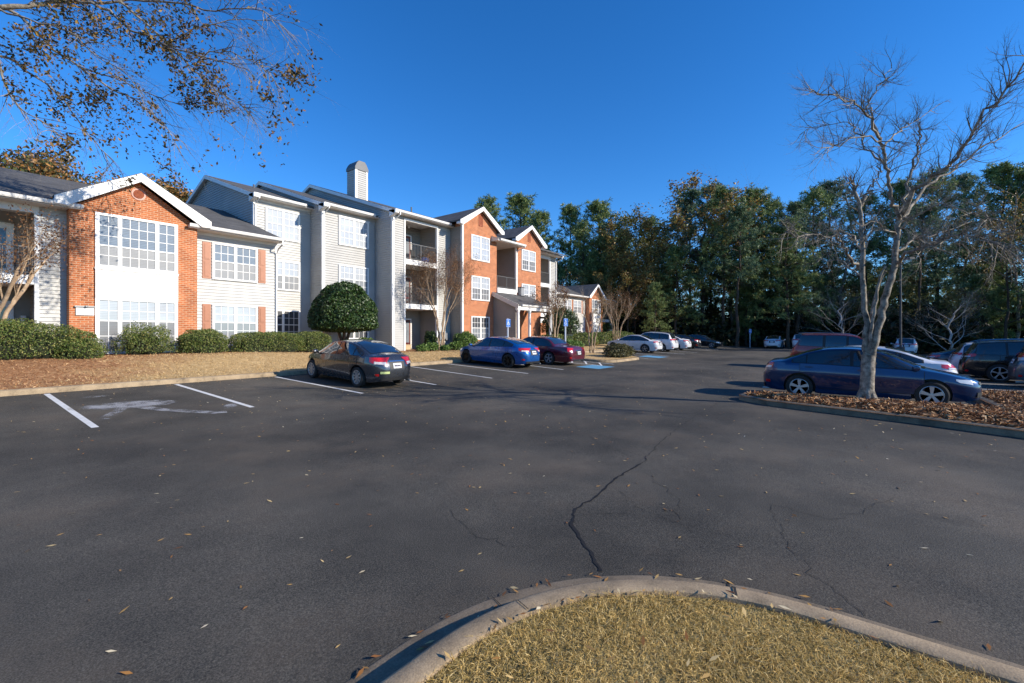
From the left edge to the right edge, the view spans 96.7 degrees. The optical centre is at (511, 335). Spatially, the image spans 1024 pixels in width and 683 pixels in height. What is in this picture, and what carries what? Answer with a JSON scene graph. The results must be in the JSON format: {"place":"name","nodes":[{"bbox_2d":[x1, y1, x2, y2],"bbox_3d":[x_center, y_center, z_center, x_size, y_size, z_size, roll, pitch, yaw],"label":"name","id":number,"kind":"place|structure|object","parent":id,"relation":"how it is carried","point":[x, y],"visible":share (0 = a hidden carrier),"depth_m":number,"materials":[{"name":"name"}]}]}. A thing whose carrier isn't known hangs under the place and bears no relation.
{"place":"outdoors","nodes":[
{"label":"outdoors","id":0,"kind":"place"},
{"bbox_2d":[0,345,606,389],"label":"lawn","id":1,"kind":"structure","parent":0,"point":[100,367],"depth_m":14.88,"materials":[{"name":"beige plant"}]},
{"bbox_2d":[0,197,85,325],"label":"crape myrtle","id":2,"kind":"object","parent":1,"relation":"on","point":[11,284],"visible":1,"depth_m":14.21,"materials":[{"name":"beige plant"}]},
{"bbox_2d":[0,318,109,359],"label":"hedge","id":3,"kind":"object","parent":1,"relation":"on","point":[18,341],"visible":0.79,"depth_m":14.36,"materials":[{"name":"green plant"}]},
{"bbox_2d":[52,337,104,359],"bbox_3d":[-14.469,0.470,15.199,1.326,0.800,1.380,0,0,37],"label":"bush","id":4,"kind":"object","parent":1,"relation":"on","point":[82,350],"visible":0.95,"depth_m":14.92,"materials":[{"name":"green plant"}]},
{"bbox_2d":[110,320,178,354],"bbox_3d":[-14.204,0.118,17.693,1.602,1.404,2.146,0,0,37],"label":"bush","id":5,"kind":"object","parent":1,"relation":"on","point":[142,342],"visible":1,"depth_m":17.42,"materials":[{"name":"green plant"}]},
{"bbox_2d":[0,0,341,214],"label":"overhanging tree","id":6,"kind":"object","parent":1,"relation":"on","point":[168,46],"visible":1,"depth_m":14.29,"materials":[{"name":"brown plant"}]},
{"bbox_2d":[175,328,229,353],"bbox_3d":[-12.998,0.262,19.118,1.667,1.136,1.970,0,0,37],"label":"bush","id":7,"kind":"object","parent":1,"relation":"on","point":[200,341],"visible":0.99,"depth_m":18.67,"materials":[{"name":"green plant"}]},
{"bbox_2d":[223,331,306,351],"bbox_3d":[-11.582,0.329,21.556,1.627,1.041,3.529,0,0,37],"label":"hedge","id":8,"kind":"object","parent":1,"relation":"on","point":[272,341],"visible":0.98,"depth_m":20.96,"materials":[{"name":"green plant"}]},
{"bbox_2d":[295,331,331,351],"bbox_3d":[-10.383,0.324,23.609,1.632,1.093,1.844,0,0,37],"label":"hedge","id":9,"kind":"object","parent":1,"relation":"on","point":[318,340],"visible":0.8,"depth_m":23.18,"materials":[{"name":"green plant"}]},
{"bbox_2d":[307,281,378,339],"bbox_3d":[-9.411,-1.062,25.544,3.880,4.039,3.884,0,0,37],"label":"clipped tree","id":10,"kind":"object","parent":1,"relation":"on","point":[345,307],"visible":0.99,"depth_m":24.37,"materials":[{"name":"green plant"}]},
{"bbox_2d":[404,243,488,349],"bbox_3d":[-4.460,-2.566,29.813,5.447,7.091,5.132,0,0,10],"label":"crape myrtle","id":11,"kind":"object","parent":1,"relation":"on","point":[432,265],"visible":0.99,"depth_m":29.45,"materials":[{"name":"beige plant"}]},
{"bbox_2d":[532,280,570,336],"bbox_3d":[2.990,-1.569,34.902,3.558,5.260,4.386,0,0,37],"label":"crape myrtle","id":12,"kind":"object","parent":1,"relation":"on","point":[549,302],"visible":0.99,"depth_m":34.62,"materials":[{"name":"beige plant"}]},
{"bbox_2d":[539,305,581,334],"bbox_3d":[4.225,-1.066,39.331,3.796,4.212,5.231,0,0,-2],"label":"holly tree","id":13,"kind":"object","parent":1,"relation":"on","point":[572,317],"visible":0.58,"depth_m":38.95,"materials":[{"name":"green plant"}]},
{"bbox_2d":[0,346,1023,682],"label":"parking lot","id":14,"kind":"structure","parent":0,"point":[412,544],"depth_m":4.51,"materials":[{"name":"grey asphalt"}]},
{"bbox_2d":[44,394,98,427],"bbox_3d":[-9.619,1.580,9.845,4.850,0.243,0.110,0,0,37],"label":"parking line","id":15,"kind":"object","parent":14,"relation":"on","point":[89,423],"visible":1,"depth_m":9.48,"materials":[{"name":"white paint"}]},
{"bbox_2d":[84,400,174,409],"bbox_3d":[-8.756,1.592,10.437,1.235,0.064,2.091,0,0,57],"label":"paint overspray","id":16,"kind":"object","parent":14,"relation":"on","point":[150,403],"visible":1,"depth_m":10.45,"materials":[{"name":"paint"}]},
{"bbox_2d":[0,350,638,396],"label":"kerb","id":17,"kind":"structure","parent":14,"relation":"on","point":[29,391],"depth_m":13.45,"materials":[{"name":"concrete"}]},
{"bbox_2d":[307,339,410,386],"bbox_3d":[-5.337,0.834,15.573,4.502,1.433,2.012,4,2,37],"label":"parked car","id":18,"kind":"object","parent":14,"relation":"on","point":[359,362],"visible":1,"depth_m":14.45,"materials":[{"name":"grey paint"}]},
{"bbox_2d":[460,336,540,367],"bbox_3d":[-0.709,0.761,22.925,4.526,1.428,2.058,4,2,37],"label":"parked car","id":19,"kind":"object","parent":14,"relation":"on","point":[508,352],"visible":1,"depth_m":21.84,"materials":[{"name":"blue paint"}]},
{"bbox_2d":[1,364,1023,673],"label":"fallen leaves","id":20,"kind":"object","parent":14,"relation":"on","point":[469,486],"visible":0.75,"depth_m":5.09,"materials":[{"name":"brown plant"}]},
{"bbox_2d":[522,336,584,363],"bbox_3d":[1.473,0.754,25.347,5.218,1.443,2.253,4,2,37],"label":"parked car","id":21,"kind":"object","parent":14,"relation":"on","point":[553,349],"visible":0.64,"depth_m":23.86,"materials":[{"name":"red paint"}]},
{"bbox_2d":[569,464,639,570],"bbox_3d":[0.979,1.728,4.806,0.479,0.011,2.974,0,0,21],"label":"asphalt crack","id":22,"kind":"object","parent":14,"relation":"on","point":[582,540],"visible":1,"depth_m":4.17,"materials":[{"name":"black asphalt"}]},
{"bbox_2d":[585,352,634,359],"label":"mulch bed","id":23,"kind":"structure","parent":14,"relation":"on","point":[595,356],"depth_m":28.67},
{"bbox_2d":[602,343,635,357],"bbox_3d":[6.873,0.961,29.295,1.798,0.971,3.007,0,0,37],"label":"spirea bush","id":24,"kind":"object","parent":23,"relation":"on","point":[618,350],"visible":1,"depth_m":28.67,"materials":[{"name":"green plant"}]},
{"bbox_2d":[607,335,662,352],"bbox_3d":[10.248,0.661,38.278,4.626,1.428,2.070,3,2,37],"label":"parked car","id":25,"kind":"object","parent":14,"relation":"on","point":[644,343],"visible":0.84,"depth_m":37.12,"materials":[{"name":"white paint"}]},
{"bbox_2d":[641,331,678,351],"bbox_3d":[12.424,0.504,40.767,4.669,1.725,2.141,3,2,37],"label":"parked suv","id":26,"kind":"object","parent":14,"relation":"on","point":[669,340],"visible":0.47,"depth_m":39.30,"materials":[{"name":"white paint"}]},
{"bbox_2d":[346,575,1023,682],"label":"gutter pan","id":27,"kind":"object","parent":14,"relation":"on","point":[388,665],"visible":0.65,"depth_m":2.72,"materials":[{"name":"concrete"}]},
{"bbox_2d":[380,579,1023,682],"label":"kerb","id":28,"kind":"structure","parent":14,"relation":"on","point":[434,658],"depth_m":2.55,"materials":[{"name":"concrete"}]},
{"bbox_2d":[789,333,862,355],"bbox_3d":[17.247,0.888,23.312,5.109,1.965,2.232,3,2,37],"label":"parked suv","id":29,"kind":"object","parent":14,"relation":"on","point":[807,342],"visible":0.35,"depth_m":23.25,"materials":[{"name":"red paint"}]},
{"bbox_2d":[763,346,981,402],"bbox_3d":[9.393,1.022,12.260,4.556,1.433,2.007,0,0,37],"label":"parked car","id":30,"kind":"object","parent":14,"relation":"on","point":[836,370],"visible":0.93,"depth_m":11.66,"materials":[{"name":"blue paint"}]},
{"bbox_2d":[739,393,1023,437],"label":"kerb","id":31,"kind":"structure","parent":14,"relation":"on","point":[943,423],"depth_m":9.06,"materials":[{"name":"concrete"}]},
{"bbox_2d":[739,389,1023,430],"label":"mulch bed","id":32,"kind":"object","parent":14,"relation":"on","point":[922,411],"visible":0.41,"depth_m":9.20,"materials":[{"name":"brown wood"}]},
{"bbox_2d":[762,23,1023,398],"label":"bare tree","id":33,"kind":"object","parent":32,"relation":"on","point":[871,332],"visible":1,"depth_m":10.19,"materials":[{"name":"grey plant"}]},
{"bbox_2d":[851,345,958,373],"bbox_3d":[11.051,1.045,14.720,4.856,1.448,2.099,1,1,37],"label":"parked car","id":34,"kind":"object","parent":14,"relation":"on","point":[944,365],"visible":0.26,"depth_m":13.20,"materials":[{"name":"white paint"}]},
{"bbox_2d":[948,342,982,377],"bbox_3d":[22.926,1.127,20.593,4.609,1.658,2.115,0,0,37],"label":"parked suv","id":35,"kind":"object","parent":14,"relation":"on","point":[956,355],"visible":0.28,"depth_m":21.33,"materials":[{"name":"white paint"}]},
{"bbox_2d":[958,339,1023,381],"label":"parked suv","id":36,"kind":"object","parent":14,"relation":"on","point":[990,359],"visible":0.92,"depth_m":18.52,"materials":[{"name":"black paint"}]},
{"bbox_2d":[1007,347,1023,382],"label":"parked suv","id":37,"kind":"object","parent":14,"relation":"on","point":[1016,367],"visible":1,"depth_m":16.21,"materials":[{"name":"blue paint"}]},
{"bbox_2d":[0,0,1023,317],"label":"sky","id":38,"kind":"structure","parent":0,"point":[446,105],"materials":[{"name":"blue"}]},
{"bbox_2d":[415,584,1007,682],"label":"turf ground","id":39,"kind":"structure","parent":0,"point":[624,664],"depth_m":2.36,"materials":[{"name":"beige plant"}]},
{"bbox_2d":[355,568,960,682],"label":"fallen leaves","id":40,"kind":"object","parent":39,"relation":"on","point":[705,675],"visible":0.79,"depth_m":2.57,"materials":[{"name":"brown plant"}]},
{"bbox_2d":[726,343,955,353],"bbox_3d":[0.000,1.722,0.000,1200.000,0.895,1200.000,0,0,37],"label":"ground","id":41,"kind":"structure","parent":0,"point":[743,345],"depth_m":60.18,"materials":[{"name":"brown soil"}]},
{"bbox_2d":[0,140,120,184],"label":"broadleaf tree","id":42,"kind":"object","parent":41,"relation":"on","point":[24,162],"visible":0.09,"depth_m":26.50,"materials":[{"name":"brown plant"}]},
{"bbox_2d":[144,172,192,202],"bbox_3d":[-26.009,-5.641,34.613,5.246,13.806,5.442,0,0,37],"label":"broadleaf tree","id":43,"kind":"object","parent":41,"relation":"on","point":[183,195],"visible":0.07,"depth_m":34.01,"materials":[{"name":"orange plant"}]},
{"bbox_2d":[0,161,565,353],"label":"apartment building","id":44,"kind":"structure","parent":41,"relation":"on","point":[227,258],"depth_m":23.21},
{"bbox_2d":[0,222,13,273],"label":"window","id":45,"kind":"structure","parent":44,"relation":"in","point":[3,233],"depth_m":17.22,"materials":[{"name":"grey glass"}]},
{"bbox_2d":[95,211,177,273],"bbox_3d":[-15.116,-3.665,18.437,0.067,2.110,2.650,0,0,37],"label":"window","id":46,"kind":"structure","parent":44,"relation":"in","point":[121,242],"depth_m":18.37,"materials":[{"name":"white glass"}]},
{"bbox_2d":[95,297,177,353],"bbox_3d":[-15.116,-0.360,18.437,0.067,2.180,2.650,0,0,37],"label":"window","id":47,"kind":"structure","parent":44,"relation":"in","point":[111,314],"depth_m":18.19,"materials":[{"name":"white glass"}]},
{"bbox_2d":[212,242,257,282],"bbox_3d":[-13.197,-3.430,21.735,0.097,1.700,1.980,0,0,37],"label":"window","id":48,"kind":"structure","parent":44,"relation":"in","point":[229,262],"depth_m":21.68,"materials":[{"name":"white glass"}]},
{"bbox_2d":[212,304,257,338],"bbox_3d":[-13.197,-0.590,21.735,0.097,1.680,1.980,0,0,37],"label":"window","id":49,"kind":"structure","parent":44,"relation":"in","point":[229,320],"depth_m":21.68,"materials":[{"name":"white glass"}]},
{"bbox_2d":[265,206,299,242],"bbox_3d":[-13.248,-6.365,26.350,0.097,1.730,1.980,0,0,37],"label":"window","id":50,"kind":"structure","parent":44,"relation":"in","point":[284,224],"depth_m":26.34,"materials":[{"name":"white glass"}]},
{"bbox_2d":[277,260,299,291],"bbox_3d":[-13.248,-3.445,26.350,0.097,1.710,1.980,0,0,37],"label":"window","id":51,"kind":"structure","parent":44,"relation":"in","point":[288,273],"depth_m":26.60,"materials":[{"name":"white glass"}]},
{"bbox_2d":[277,310,299,335],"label":"window","id":52,"kind":"structure","parent":44,"relation":"in","point":[288,321],"depth_m":26.60,"materials":[{"name":"glass"}]},
{"bbox_2d":[338,264,368,294],"bbox_3d":[-9.873,-3.445,28.449,0.097,1.710,2.120,0,0,37],"label":"window","id":53,"kind":"structure","parent":44,"relation":"in","point":[353,274],"depth_m":28.54,"materials":[{"name":"white glass"}]},
{"bbox_2d":[338,215,369,249],"bbox_3d":[-9.866,-6.390,28.444,0.115,1.780,2.180,0,0,37],"label":"window","id":54,"kind":"structure","parent":44,"relation":"in","point":[352,232],"depth_m":28.40,"materials":[{"name":"white glass"}]},
{"bbox_2d":[471,234,489,262],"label":"window","id":55,"kind":"structure","parent":44,"relation":"in","point":[480,245],"depth_m":33.39,"materials":[{"name":"white glass"}]},
{"bbox_2d":[471,275,489,300],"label":"window","id":56,"kind":"structure","parent":44,"relation":"in","point":[480,287],"depth_m":33.39,"materials":[{"name":"white glass"}]},
{"bbox_2d":[471,316,489,339],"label":"window","id":57,"kind":"structure","parent":44,"relation":"in","point":[480,326],"depth_m":33.39,"materials":[{"name":"white glass"}]},
{"bbox_2d":[521,249,535,271],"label":"window","id":58,"kind":"structure","parent":44,"relation":"in","point":[528,258],"depth_m":38.22,"materials":[{"name":"white glass"}]},
{"bbox_2d":[474,193,510,229],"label":"tree","id":59,"kind":"object","parent":41,"relation":"on","point":[488,205],"visible":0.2,"depth_m":84.92,"materials":[{"name":"green plant"}]},
{"bbox_2d":[497,192,559,263],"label":"pine tree","id":60,"kind":"object","parent":41,"relation":"on","point":[519,203],"visible":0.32,"depth_m":76.76,"materials":[{"name":"green plant"}]},
{"bbox_2d":[524,209,564,284],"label":"pine tree","id":61,"kind":"object","parent":41,"relation":"on","point":[540,221],"visible":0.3,"depth_m":71.64,"materials":[{"name":"green plant"}]},
{"bbox_2d":[550,202,590,285],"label":"pine tree","id":62,"kind":"object","parent":41,"relation":"on","point":[572,213],"visible":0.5,"depth_m":72.98,"materials":[{"name":"green plant"}]},
{"bbox_2d":[558,219,604,286],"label":"pine tree","id":63,"kind":"object","parent":41,"relation":"on","point":[583,229],"visible":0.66,"depth_m":67.37,"materials":[{"name":"green plant"}]},
{"bbox_2d":[557,284,613,333],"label":"apartment building","id":64,"kind":"structure","parent":41,"relation":"on","point":[576,301],"depth_m":57.31,"materials":[{"name":"paint"}]},
{"bbox_2d":[565,197,636,305],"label":"pine tree","id":65,"kind":"object","parent":41,"relation":"on","point":[596,207],"visible":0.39,"depth_m":70.66,"materials":[{"name":"green plant"}]},
{"bbox_2d":[600,207,695,321],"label":"deciduous tree","id":66,"kind":"object","parent":41,"relation":"on","point":[623,220],"visible":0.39,"depth_m":67.13,"materials":[{"name":"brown plant"}]},
{"bbox_2d":[616,197,730,314],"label":"deciduous tree","id":67,"kind":"object","parent":41,"relation":"on","point":[653,256],"visible":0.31,"depth_m":66.26,"materials":[{"name":"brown plant"}]},
{"bbox_2d":[606,170,781,331],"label":"deciduous tree","id":68,"kind":"object","parent":41,"relation":"on","point":[655,235],"visible":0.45,"depth_m":61.20,"materials":[{"name":"green plant"}]},
{"bbox_2d":[680,184,769,344],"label":"pine tree","id":69,"kind":"object","parent":41,"relation":"on","point":[720,191],"visible":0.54,"depth_m":59.31,"materials":[{"name":"green plant"}]},
{"bbox_2d":[697,201,778,346],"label":"pine tree","id":70,"kind":"object","parent":41,"relation":"on","point":[738,226],"visible":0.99,"depth_m":55.81,"materials":[{"name":"green plant"}]},
{"bbox_2d":[731,284,761,345],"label":"pine tree","id":71,"kind":"object","parent":41,"relation":"on","point":[746,305],"visible":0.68,"depth_m":61.40,"materials":[{"name":"green plant"}]},
{"bbox_2d":[716,184,803,345],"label":"pine tree","id":72,"kind":"object","parent":41,"relation":"on","point":[757,191],"visible":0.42,"depth_m":60.87,"materials":[{"name":"green plant"}]},
{"bbox_2d":[727,196,801,323],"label":"pine tree","id":73,"kind":"object","parent":41,"relation":"on","point":[777,203],"visible":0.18,"depth_m":65.04,"materials":[{"name":"green plant"}]},
{"bbox_2d":[746,215,835,347],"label":"pine tree","id":74,"kind":"object","parent":41,"relation":"on","point":[808,296],"visible":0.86,"depth_m":55.56,"materials":[{"name":"green plant"}]},
{"bbox_2d":[759,199,843,333],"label":"pine tree","id":75,"kind":"object","parent":41,"relation":"on","point":[798,210],"visible":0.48,"depth_m":58.97,"materials":[{"name":"green plant"}]},
{"bbox_2d":[612,290,1023,352],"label":"undergrowth","id":76,"kind":"object","parent":41,"relation":"on","point":[718,330],"visible":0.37,"depth_m":57.65,"materials":[{"name":"green plant"}]},
{"bbox_2d":[772,184,868,327],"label":"pine tree","id":77,"kind":"object","parent":41,"relation":"on","point":[813,194],"visible":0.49,"depth_m":61.06,"materials":[{"name":"green plant"}]},
{"bbox_2d":[801,272,840,332],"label":"pine tree","id":78,"kind":"object","parent":41,"relation":"on","point":[816,320],"visible":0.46,"depth_m":60.22,"materials":[{"name":"green plant"}]},
{"bbox_2d":[773,248,874,317],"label":"deciduous tree","id":79,"kind":"object","parent":41,"relation":"on","point":[825,272],"visible":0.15,"depth_m":60.87,"materials":[{"name":"green plant"}]},
{"bbox_2d":[753,137,916,331],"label":"bare tree","id":80,"kind":"object","parent":41,"relation":"on","point":[845,272],"visible":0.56,"depth_m":59.87,"materials":[{"name":"grey plant"}]},
{"bbox_2d":[802,175,891,289],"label":"pine tree","id":81,"kind":"object","parent":41,"relation":"on","point":[829,183],"visible":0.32,"depth_m":64.69,"materials":[{"name":"green plant"}]},
{"bbox_2d":[816,192,925,341],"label":"pine tree","id":82,"kind":"object","parent":41,"relation":"on","point":[876,244],"visible":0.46,"depth_m":59.50,"materials":[{"name":"green plant"}]},
{"bbox_2d":[851,267,940,346],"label":"deciduous tree","id":83,"kind":"object","parent":41,"relation":"on","point":[897,292],"visible":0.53,"depth_m":51.95,"materials":[{"name":"green plant"}]},
{"bbox_2d":[851,176,955,315],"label":"pine tree","id":84,"kind":"object","parent":41,"relation":"on","point":[899,189],"visible":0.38,"depth_m":57.77,"materials":[{"name":"green plant"}]},
{"bbox_2d":[878,201,986,352],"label":"pine tree","id":85,"kind":"object","parent":41,"relation":"on","point":[936,273],"visible":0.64,"depth_m":49.38,"materials":[{"name":"green plant"}]},
{"bbox_2d":[886,280,992,349],"bbox_3d":[33.832,-1.206,36.571,11.603,6.566,8.382,0,0,-40],"label":"bare tree","id":86,"kind":"object","parent":41,"relation":"on","point":[950,337],"visible":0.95,"depth_m":36.13,"materials":[{"name":"grey plant"}]},
{"bbox_2d":[885,165,1005,313],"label":"pine tree","id":87,"kind":"object","parent":41,"relation":"on","point":[951,188],"visible":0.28,"depth_m":54.72,"materials":[{"name":"green plant"}]},
{"bbox_2d":[931,286,987,344],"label":"deciduous tree","id":88,"kind":"object","parent":41,"relation":"on","point":[957,320],"visible":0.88,"depth_m":46.12,"materials":[{"name":"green plant"}]},
{"bbox_2d":[923,171,996,340],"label":"pine tree","id":89,"kind":"object","parent":41,"relation":"on","point":[965,178],"visible":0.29,"depth_m":57.71,"materials":[{"name":"green plant"}]},
{"bbox_2d":[948,264,1002,343],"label":"pine tree","id":90,"kind":"object","parent":41,"relation":"on","point":[973,271],"visible":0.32,"depth_m":49.71,"materials":[{"name":"green plant"}]},
{"bbox_2d":[929,160,1023,338],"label":"pine tree","id":91,"kind":"object","parent":41,"relation":"on","point":[1005,173],"visible":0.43,"depth_m":53.42,"materials":[{"name":"green plant"}]},
{"bbox_2d":[930,188,1023,338],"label":"deciduous tree","id":92,"kind":"object","parent":41,"relation":"on","point":[1006,322],"visible":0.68,"depth_m":45.85,"materials":[{"name":"green plant"}]},
{"bbox_2d":[955,158,1023,338],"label":"bare tree","id":93,"kind":"object","parent":41,"relation":"on","point":[1018,333],"visible":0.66,"depth_m":48.09,"materials":[{"name":"grey plant"}]},
{"bbox_2d":[957,168,1023,295],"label":"pine tree","id":94,"kind":"object","parent":41,"relation":"on","point":[1021,176],"visible":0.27,"depth_m":52.42,"materials":[{"name":"green plant"}]},
{"bbox_2d":[965,257,1023,339],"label":"pine tree","id":95,"kind":"object","parent":41,"relation":"on","point":[997,302],"visible":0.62,"depth_m":48.15,"materials":[{"name":"green plant"}]},
{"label":"lawn","id":96,"kind":"structure","parent":0,"visible":0},
{"bbox_2d":[585,233,625,317],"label":"pine tree","id":97,"kind":"object","parent":96,"relation":"on","point":[602,265],"visible":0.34,"depth_m":66.14,"materials":[{"name":"green plant"}]},
{"bbox_2d":[571,262,643,319],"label":"deciduous tree","id":98,"kind":"object","parent":96,"relation":"on","point":[581,273],"visible":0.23,"depth_m":64.08,"materials":[{"name":"brown plant"}]},
{"bbox_2d":[594,287,643,339],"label":"crape myrtle","id":99,"kind":"object","parent":96,"relation":"on","point":[609,314],"visible":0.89,"depth_m":46.59,"materials":[{"name":"beige plant"}]},
{"bbox_2d":[562,218,677,329],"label":"deciduous tree","id":100,"kind":"object","parent":96,"relation":"on","point":[608,239],"visible":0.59,"depth_m":63.82,"materials":[{"name":"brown plant"}]},
{"bbox_2d":[592,250,663,332],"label":"deciduous tree","id":101,"kind":"object","parent":96,"relation":"on","point":[626,272],"visible":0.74,"depth_m":61.03,"materials":[{"name":"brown plant"}]},
{"bbox_2d":[638,281,673,332],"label":"pine tree","id":102,"kind":"object","parent":96,"relation":"on","point":[656,286],"visible":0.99,"depth_m":54.69,"materials":[{"name":"green plant"}]},
{"bbox_2d":[632,263,693,330],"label":"deciduous tree","id":103,"kind":"object","parent":96,"relation":"on","point":[663,285],"visible":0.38,"depth_m":60.79,"materials":[{"name":"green plant"}]},
{"bbox_2d":[648,244,708,333],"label":"pine tree","id":104,"kind":"object","parent":96,"relation":"on","point":[676,253],"visible":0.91,"depth_m":59.31,"materials":[{"name":"green plant"}]},
{"bbox_2d":[653,188,723,319],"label":"pine tree","id":105,"kind":"object","parent":96,"relation":"on","point":[691,196],"visible":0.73,"depth_m":61.22,"materials":[{"name":"green plant"}]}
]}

